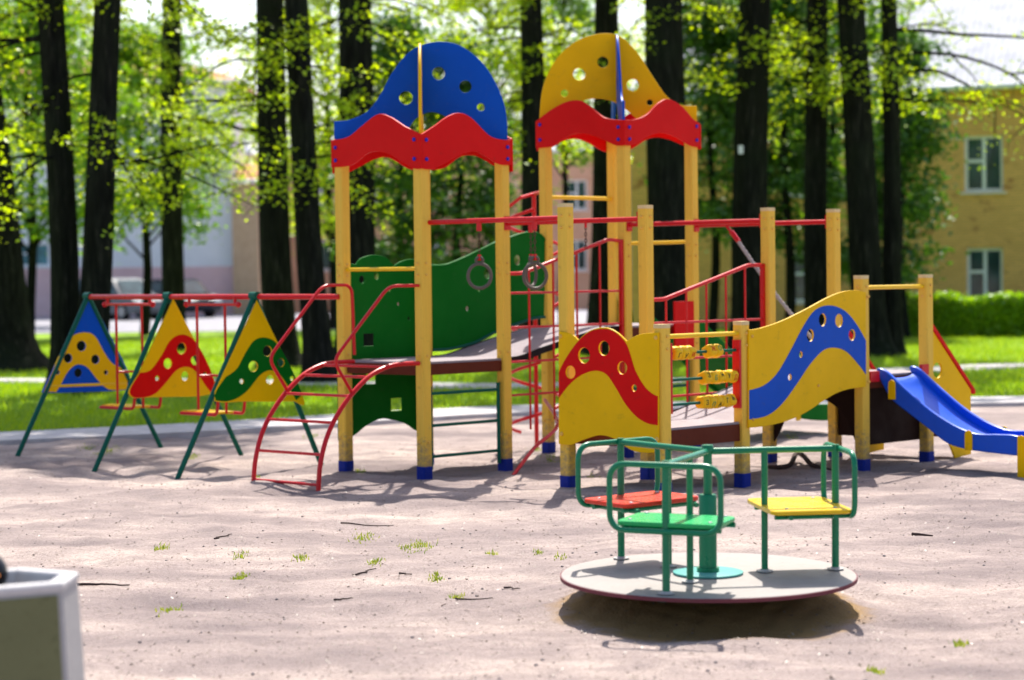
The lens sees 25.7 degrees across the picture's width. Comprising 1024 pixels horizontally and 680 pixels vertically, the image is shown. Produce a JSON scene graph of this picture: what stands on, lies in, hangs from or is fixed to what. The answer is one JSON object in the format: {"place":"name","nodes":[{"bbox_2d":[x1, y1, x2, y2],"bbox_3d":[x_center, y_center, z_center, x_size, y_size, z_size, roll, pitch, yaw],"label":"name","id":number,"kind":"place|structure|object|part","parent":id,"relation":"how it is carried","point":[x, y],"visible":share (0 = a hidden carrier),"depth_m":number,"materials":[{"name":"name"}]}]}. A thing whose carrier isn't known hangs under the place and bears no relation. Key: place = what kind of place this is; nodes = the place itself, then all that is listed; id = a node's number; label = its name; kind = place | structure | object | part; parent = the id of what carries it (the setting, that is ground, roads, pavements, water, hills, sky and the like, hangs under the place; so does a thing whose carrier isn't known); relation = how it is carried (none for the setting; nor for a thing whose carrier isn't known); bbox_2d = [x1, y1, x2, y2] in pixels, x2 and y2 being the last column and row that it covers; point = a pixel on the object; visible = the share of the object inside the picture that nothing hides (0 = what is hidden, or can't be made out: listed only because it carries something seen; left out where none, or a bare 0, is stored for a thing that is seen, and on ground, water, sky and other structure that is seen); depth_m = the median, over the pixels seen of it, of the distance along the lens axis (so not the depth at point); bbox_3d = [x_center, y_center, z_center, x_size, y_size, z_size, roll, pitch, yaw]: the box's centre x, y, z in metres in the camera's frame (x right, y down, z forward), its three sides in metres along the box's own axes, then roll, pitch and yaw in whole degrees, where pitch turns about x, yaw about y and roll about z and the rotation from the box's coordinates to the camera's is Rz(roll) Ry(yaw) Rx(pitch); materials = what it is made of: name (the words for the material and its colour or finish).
{"place":"outdoors","nodes":[
{"label":"outdoors","id":0,"kind":"place"},
{"bbox_2d":[35,310,586,332],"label":"road","id":1,"kind":"structure","parent":0,"point":[132,323],"depth_m":80.87,"materials":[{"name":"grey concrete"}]},
{"bbox_2d":[79,278,161,319],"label":"parked car","id":2,"kind":"object","parent":1,"relation":"on","point":[127,286],"visible":0.29,"depth_m":88.65,"materials":[{"name":"silver metal"}]},
{"bbox_2d":[135,279,222,317],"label":"parked car","id":3,"kind":"object","parent":1,"relation":"on","point":[193,286],"visible":0.23,"depth_m":92.34,"materials":[{"name":"paint"}]},
{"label":"side window","id":4,"kind":"part","parent":3,"relation":"part of","materials":[{"name":"grey glass"}]},
{"bbox_2d":[2,0,735,163],"label":"sky","id":5,"kind":"structure","parent":0,"point":[213,6],"materials":[{"name":"white"}]},
{"bbox_2d":[0,309,1023,679],"bbox_3d":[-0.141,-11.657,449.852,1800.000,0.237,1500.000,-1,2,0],"label":"ground","id":6,"kind":"structure","parent":0,"point":[932,607],"depth_m":13.41,"materials":[{"name":"beige sand"}]},
{"bbox_2d":[0,568,84,679],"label":"litter bin","id":7,"kind":"object","parent":6,"relation":"on","point":[40,631],"visible":1,"depth_m":7.37,"materials":[{"name":"concrete"}]},
{"bbox_2d":[0,557,7,585],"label":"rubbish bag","id":8,"kind":"object","parent":7,"relation":"in","point":[3,572],"visible":0.87,"depth_m":7.68,"materials":[{"name":"black plastic"}]},
{"bbox_2d":[3,0,161,188],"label":"leafy tree","id":9,"kind":"object","parent":6,"relation":"on","point":[87,16],"visible":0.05,"depth_m":80.49,"materials":[{"name":"green plant"}]},
{"bbox_2d":[78,583,129,585],"bbox_3d":[-2.257,1.351,12.404,0.286,0.027,0.041,-1,2,-12],"label":"twig","id":10,"kind":"object","parent":6,"relation":"on","point":[88,584],"visible":0.91,"depth_m":12.39,"materials":[{"name":"brown wood"}]},
{"bbox_2d":[4,58,256,316],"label":"plaster building","id":11,"kind":"structure","parent":6,"relation":"on","point":[209,265],"depth_m":98.35,"materials":[{"name":"grey paint"}]},
{"bbox_2d":[22,243,49,267],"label":"window","id":12,"kind":"structure","parent":11,"relation":"in","point":[43,248],"depth_m":98.33,"materials":[{"name":"teal glass"}]},
{"bbox_2d":[15,292,338,478],"bbox_3d":[-2.972,0.374,20.586,1.763,1.627,3.710,-2,2,-39],"label":"swing set","id":13,"kind":"object","parent":6,"relation":"on","point":[254,336],"visible":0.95,"depth_m":20.73,"materials":[{"name":"green metal"}]},
{"bbox_2d":[99,299,161,409],"bbox_3d":[-3.644,0.122,21.411,0.907,1.067,0.382,1,2,43],"label":"swing","id":14,"kind":"object","parent":13,"relation":"hanging from","point":[133,405],"visible":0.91,"depth_m":21.39,"materials":[{"name":"red metal"}]},
{"bbox_2d":[180,297,245,416],"bbox_3d":[-2.698,0.143,20.305,0.886,1.067,0.382,1,2,43],"label":"swing","id":15,"kind":"object","parent":13,"relation":"hanging from","point":[198,411],"visible":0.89,"depth_m":20.28,"materials":[{"name":"red metal"}]},
{"bbox_2d":[224,164,290,314],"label":"brick wing","id":16,"kind":"structure","parent":6,"relation":"on","point":[246,258],"depth_m":97.87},
{"bbox_2d":[355,568,375,575],"bbox_3d":[-0.829,1.329,12.881,0.036,0.014,0.254,0,2,22],"label":"twig","id":17,"kind":"object","parent":6,"relation":"on","point":[366,571],"visible":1,"depth_m":12.83,"materials":[{"name":"brown wood"}]},
{"bbox_2d":[341,522,393,525],"bbox_3d":[-0.987,1.255,15.303,0.362,0.037,0.032,-1,2,-12],"label":"twig","id":18,"kind":"object","parent":6,"relation":"on","point":[363,524],"visible":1,"depth_m":15.29,"materials":[{"name":"brown wood"}]},
{"bbox_2d":[331,42,512,479],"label":"play tower","id":19,"kind":"structure","parent":6,"relation":"on","point":[380,128],"depth_m":19.39,"materials":[{"name":"yellow wood"}]},
{"bbox_2d":[251,283,419,490],"bbox_3d":[-1.455,0.411,18.586,0.842,1.754,1.176,1,2,44],"label":"arched ladder","id":20,"kind":"object","parent":19,"relation":"attached to","point":[337,363],"visible":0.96,"depth_m":18.48,"materials":[{"name":"red metal"}]},
{"bbox_2d":[428,216,557,224],"bbox_3d":[-0.126,-0.974,18.256,1.523,0.120,0.070,1,2,41],"label":"overhead bar","id":21,"kind":"object","parent":19,"relation":"attached to","point":[493,220],"visible":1,"depth_m":18.26,"materials":[{"name":"red metal"}]},
{"bbox_2d":[466,222,492,289],"bbox_3d":[-0.267,-0.684,18.330,0.218,0.551,0.042,-1,2,-13],"label":"gymnastic ring","id":22,"kind":"object","parent":21,"relation":"hanging from","point":[479,257],"visible":1,"depth_m":18.32,"materials":[{"name":"grey metal"}]},
{"bbox_2d":[522,221,547,289],"bbox_3d":[0.183,-0.675,17.944,0.218,0.556,0.041,-1,2,-18],"label":"gymnastic ring","id":23,"kind":"object","parent":21,"relation":"hanging from","point":[535,257],"visible":1,"depth_m":17.93,"materials":[{"name":"grey metal"}]},
{"bbox_2d":[504,212,637,229],"bbox_3d":[0.507,-1.002,18.941,1.553,0.120,0.070,1,2,41],"label":"overhead bar","id":24,"kind":"object","parent":19,"relation":"attached to","point":[507,225],"visible":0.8,"depth_m":18.81,"materials":[{"name":"red metal"}]},
{"bbox_2d":[526,224,537,286],"bbox_3d":[0.163,-0.720,19.248,0.036,0.544,0.218,0,2,29],"label":"gymnastic ring","id":25,"kind":"object","parent":24,"relation":"hanging from","point":[530,231],"visible":0.76,"depth_m":19.24,"materials":[{"name":"grey metal"}]},
{"bbox_2d":[584,221,586,249],"bbox_3d":[0.617,-0.877,18.785,0.024,0.244,0.024,-1,2,0],"label":"loose chain","id":26,"kind":"object","parent":24,"relation":"hanging from","point":[585,225],"visible":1,"depth_m":18.78,"materials":[{"name":"grey metal"}]},
{"bbox_2d":[246,109,628,311],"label":"orange building","id":27,"kind":"structure","parent":6,"relation":"on","point":[580,183],"depth_m":105.66,"materials":[{"name":"paint"}]},
{"bbox_2d":[318,182,326,208],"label":"window","id":28,"kind":"structure","parent":27,"relation":"in","point":[320,190],"depth_m":105.91,"materials":[{"name":"grey glass"}]},
{"bbox_2d":[322,240,328,271],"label":"window","id":29,"kind":"structure","parent":27,"relation":"in","point":[325,253],"depth_m":105.98,"materials":[{"name":"grey glass"}]},
{"bbox_2d":[431,240,446,257],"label":"window","id":30,"kind":"structure","parent":27,"relation":"in","point":[435,246],"depth_m":105.88,"materials":[{"name":"grey glass"}]},
{"bbox_2d":[568,180,588,210],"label":"window","id":31,"kind":"structure","parent":27,"relation":"in","point":[576,187],"depth_m":105.67,"materials":[{"name":"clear glass"}]},
{"bbox_2d":[574,240,588,271],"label":"window","id":32,"kind":"structure","parent":27,"relation":"in","point":[582,256],"depth_m":105.75,"materials":[{"name":"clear glass"}]},
{"bbox_2d":[455,597,492,599],"bbox_3d":[-0.201,1.350,11.714,0.205,0.016,0.029,0,2,12],"label":"twig","id":33,"kind":"object","parent":6,"relation":"on","point":[456,598],"visible":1,"depth_m":11.72,"materials":[{"name":"brown wood"}]},
{"bbox_2d":[387,0,589,275],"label":"leafy tree","id":34,"kind":"object","parent":6,"relation":"on","point":[480,7],"visible":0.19,"depth_m":71.35,"materials":[{"name":"green plant"}]},
{"bbox_2d":[4,454,1023,679],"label":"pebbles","id":35,"kind":"object","parent":6,"relation":"on","point":[499,678],"visible":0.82,"depth_m":13.31,"materials":[{"name":"grey stone"}]},
{"bbox_2d":[77,433,968,675],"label":"weeds","id":36,"kind":"object","parent":6,"relation":"on","point":[871,669],"visible":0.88,"depth_m":13.56,"materials":[{"name":"green plant"}]},
{"bbox_2d":[483,0,630,322],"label":"leafy tree","id":37,"kind":"object","parent":6,"relation":"on","point":[562,6],"visible":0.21,"depth_m":74.73,"materials":[{"name":"green plant"}]},
{"bbox_2d":[535,33,700,457],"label":"play tower","id":38,"kind":"structure","parent":6,"relation":"on","point":[571,115],"depth_m":21.25,"materials":[{"name":"yellow wood"}]},
{"bbox_2d":[431,231,624,428],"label":"sloping bridge","id":39,"kind":"structure","parent":38,"relation":"attached to","point":[456,325],"depth_m":20.46,"materials":[{"name":"green wood"}]},
{"bbox_2d":[626,214,760,230],"bbox_3d":[1.635,-1.051,20.125,1.556,0.120,0.070,1,2,39],"label":"overhead bar","id":40,"kind":"object","parent":38,"relation":"attached to","point":[629,225],"visible":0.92,"depth_m":20.06,"materials":[{"name":"red metal"}]},
{"bbox_2d":[638,318,827,420],"bbox_3d":[2.328,0.301,22.564,0.630,1.183,2.550,1,2,44],"label":"slide","id":41,"kind":"object","parent":38,"relation":"attached to","point":[818,412],"visible":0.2,"depth_m":22.20,"materials":[{"name":"plastic"}]},
{"bbox_2d":[694,215,825,231],"bbox_3d":[2.309,-1.080,20.832,1.556,0.120,0.070,1,2,39],"label":"overhead bar","id":42,"kind":"object","parent":38,"relation":"attached to","point":[792,222],"visible":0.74,"depth_m":20.67,"materials":[{"name":"red metal"}]},
{"bbox_2d":[725,226,811,338],"bbox_3d":[2.439,-0.462,20.725,1.134,1.231,0.050,1,2,41],"label":"climbing rope","id":43,"kind":"object","parent":42,"relation":"hanging from","point":[733,234],"visible":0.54,"depth_m":20.89,"materials":[{"name":"grey fabric"}]},
{"bbox_2d":[557,203,750,490],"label":"platform","id":44,"kind":"structure","parent":6,"relation":"on","point":[600,398],"depth_m":17.53,"materials":[{"name":"wood"}]},
{"bbox_2d":[619,0,738,114],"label":"leafy tree","id":45,"kind":"object","parent":6,"relation":"on","point":[641,52],"visible":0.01,"depth_m":78.24,"materials":[{"name":"green plant"}]},
{"bbox_2d":[560,437,857,602],"bbox_3d":[0.977,1.014,11.185,1.476,0.987,1.479,0,3,0],"label":"merry go round","id":46,"kind":"object","parent":6,"relation":"on","point":[707,573],"visible":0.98,"depth_m":11.11,"materials":[{"name":"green metal"}]},
{"bbox_2d":[768,452,831,469],"bbox_3d":[2.384,1.057,19.343,0.516,0.145,0.812,-1,2,-14],"label":"tree root","id":47,"kind":"object","parent":6,"relation":"on","point":[806,459],"visible":0.82,"depth_m":19.20,"materials":[{"name":"brown wood"}]},
{"bbox_2d":[628,0,1023,327],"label":"brick house","id":48,"kind":"structure","parent":6,"relation":"on","point":[986,227],"depth_m":64.19,"materials":[{"name":"yellow painted plaster"},{"name":"brick"},{"name":"window glass"}]},
{"bbox_2d":[794,251,803,304],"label":"window","id":49,"kind":"structure","parent":48,"relation":"in","point":[799,275],"depth_m":65.95,"materials":[{"name":"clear glass"}]},
{"bbox_2d":[960,135,1006,193],"bbox_3d":[13.413,-4.991,63.901,1.257,1.664,0.643,-1,2,0],"label":"window","id":50,"kind":"structure","parent":48,"relation":"in","point":[976,181],"depth_m":63.99,"materials":[{"name":"white glass"}]},
{"bbox_2d":[967,247,1003,302],"bbox_3d":[13.466,-1.840,63.989,1.195,1.581,0.621,-1,2,0],"label":"window","id":51,"kind":"structure","parent":48,"relation":"in","point":[984,265],"depth_m":64.08,"materials":[{"name":"white glass"}]},
{"bbox_2d":[760,207,933,470],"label":"slide platform","id":52,"kind":"structure","parent":6,"relation":"on","point":[868,415],"depth_m":19.60,"materials":[{"name":"yellow painted wood"},{"name":"blue plastic"},{"name":"yellow painted metal"}]},
{"bbox_2d":[654,263,870,427],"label":"ramp","id":53,"kind":"structure","parent":52,"relation":"attached to","point":[785,382],"depth_m":18.40,"materials":[{"name":"yellow wood"}]},
{"bbox_2d":[849,324,974,457],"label":"stairs","id":54,"kind":"structure","parent":6,"relation":"on","point":[952,380],"depth_m":20.05,"materials":[{"name":"yellow plastic"}]},
{"bbox_2d":[911,532,932,535],"bbox_3d":[2.629,1.247,14.380,0.139,0.022,0.040,0,2,21],"label":"twig","id":55,"kind":"object","parent":6,"relation":"on","point":[917,534],"visible":1,"depth_m":14.37,"materials":[{"name":"brown wood"}]},
{"bbox_2d":[877,366,1023,477],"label":"slide","id":56,"kind":"object","parent":6,"relation":"on","point":[924,398],"visible":1,"depth_m":18.95,"materials":[{"name":"blue plastic"}]},
{"bbox_2d":[0,396,1023,444],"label":"garden path","id":57,"kind":"structure","parent":0,"point":[210,428],"depth_m":24.83,"materials":[{"name":"concrete"}]},
{"bbox_2d":[0,441,1023,679],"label":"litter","id":58,"kind":"object","parent":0,"point":[353,575],"visible":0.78,"depth_m":11.91,"materials":[{"name":"brown plant"}]},
{"bbox_2d":[0,328,1023,431],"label":"lawn","id":59,"kind":"structure","parent":0,"point":[136,335],"depth_m":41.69,"materials":[{"name":"green plant"}]},
{"bbox_2d":[0,20,78,372],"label":"old tree","id":60,"kind":"object","parent":59,"relation":"on","point":[20,348],"visible":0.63,"depth_m":41.04,"materials":[{"name":"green plant"}]},
{"bbox_2d":[0,0,159,334],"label":"leafy tree","id":61,"kind":"object","parent":59,"relation":"on","point":[31,226],"visible":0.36,"depth_m":61.07,"materials":[{"name":"green plant"}]},
{"bbox_2d":[0,0,195,393],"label":"old tree","id":62,"kind":"object","parent":59,"relation":"on","point":[50,38],"visible":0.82,"depth_m":33.02,"materials":[{"name":"green plant"}]},
{"bbox_2d":[0,0,285,394],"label":"old tree","id":63,"kind":"object","parent":59,"relation":"on","point":[102,156],"visible":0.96,"depth_m":32.48,"materials":[{"name":"green plant"}]},
{"bbox_2d":[45,14,248,334],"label":"slender tree","id":64,"kind":"object","parent":59,"relation":"on","point":[128,55],"visible":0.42,"depth_m":65.38,"materials":[{"name":"green plant"}]},
{"bbox_2d":[116,0,257,351],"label":"old tree","id":65,"kind":"object","parent":59,"relation":"on","point":[172,250],"visible":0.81,"depth_m":51.06,"materials":[{"name":"green plant"}]},
{"bbox_2d":[129,0,395,368],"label":"old tree","id":66,"kind":"object","parent":59,"relation":"on","point":[275,254],"visible":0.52,"depth_m":40.61,"materials":[{"name":"green plant"}]},
{"bbox_2d":[190,0,421,381],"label":"old tree","id":67,"kind":"object","parent":59,"relation":"on","point":[317,346],"visible":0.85,"depth_m":34.98,"materials":[{"name":"green plant"}]},
{"bbox_2d":[202,0,413,328],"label":"leafy tree","id":68,"kind":"object","parent":59,"relation":"on","point":[329,228],"visible":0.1,"depth_m":69.55,"materials":[{"name":"green plant"}]},
{"bbox_2d":[318,7,473,319],"bbox_3d":[-2.626,-4.470,60.040,5.870,9.053,5.444,1,2,36],"label":"spruce","id":69,"kind":"object","parent":59,"relation":"on","point":[400,252],"visible":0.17,"depth_m":59.36,"materials":[{"name":"green plant"}]},
{"bbox_2d":[274,0,537,355],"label":"old tree","id":70,"kind":"object","parent":59,"relation":"on","point":[354,52],"visible":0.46,"depth_m":37.61,"materials":[{"name":"green plant"}]},
{"bbox_2d":[375,24,520,291],"bbox_3d":[-1.255,-4.014,57.978,5.000,8.250,4.773,-2,2,-42],"label":"spruce","id":71,"kind":"object","parent":59,"relation":"on","point":[481,204],"visible":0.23,"depth_m":57.63,"materials":[{"name":"green plant"}]},
{"bbox_2d":[403,0,644,359],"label":"old tree","id":72,"kind":"object","parent":59,"relation":"on","point":[532,52],"visible":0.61,"depth_m":42.87,"materials":[{"name":"green plant"}]},
{"bbox_2d":[493,0,726,356],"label":"old tree","id":73,"kind":"object","parent":59,"relation":"on","point":[606,20],"visible":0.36,"depth_m":44.90,"materials":[{"name":"green plant"}]},
{"bbox_2d":[609,0,756,360],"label":"old tree","id":74,"kind":"object","parent":59,"relation":"on","point":[662,33],"visible":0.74,"depth_m":42.03,"materials":[{"name":"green plant"}]},
{"bbox_2d":[637,0,800,331],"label":"spruce","id":75,"kind":"object","parent":59,"relation":"on","point":[709,44],"visible":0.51,"depth_m":57.38,"materials":[{"name":"green plant"}]},
{"bbox_2d":[685,0,870,348],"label":"old tree","id":76,"kind":"object","parent":59,"relation":"on","point":[750,177],"visible":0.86,"depth_m":43.12,"materials":[{"name":"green plant"}]},
{"bbox_2d":[738,145,742,153],"bbox_3d":[4.382,-3.647,42.980,0.090,0.160,0.030,-1,2,0],"label":"tree tag","id":77,"kind":"object","parent":76,"relation":"attached to","point":[740,149],"visible":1,"depth_m":42.97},
{"bbox_2d":[698,0,882,318],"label":"spruce","id":78,"kind":"object","parent":59,"relation":"on","point":[787,181],"visible":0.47,"depth_m":55.79,"materials":[{"name":"green plant"}]},
{"bbox_2d":[717,0,906,354],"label":"old tree","id":79,"kind":"object","parent":59,"relation":"on","point":[814,235],"visible":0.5,"depth_m":44.01,"materials":[{"name":"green plant"}]},
{"bbox_2d":[759,0,929,357],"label":"old tree","id":80,"kind":"object","parent":59,"relation":"on","point":[864,247],"visible":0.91,"depth_m":42.82,"materials":[{"name":"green plant"}]},
{"bbox_2d":[827,23,982,338],"bbox_3d":[9.353,-3.778,53.701,3.730,7.771,3.868,-1,2,0],"label":"spruce","id":81,"kind":"object","parent":59,"relation":"on","point":[916,132],"visible":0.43,"depth_m":53.45,"materials":[{"name":"green plant"}]},
{"bbox_2d":[800,0,1023,355],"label":"old tree","id":82,"kind":"object","parent":59,"relation":"on","point":[892,231],"visible":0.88,"depth_m":43.19,"materials":[{"name":"green plant"}]},
{"bbox_2d":[906,288,1023,337],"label":"hedge","id":83,"kind":"object","parent":59,"relation":"on","point":[961,315],"visible":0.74,"depth_m":54.21,"materials":[{"name":"green plant"}]},
{"bbox_2d":[0,363,1023,389],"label":"garden path","id":84,"kind":"structure","parent":0,"point":[935,368],"depth_m":36.20,"materials":[{"name":"concrete"}]},
{"bbox_2d":[697,0,945,232],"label":"leafy tree","id":85,"kind":"object","parent":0,"point":[873,28],"visible":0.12,"depth_m":59.21,"materials":[{"name":"green plant"}]}
]}

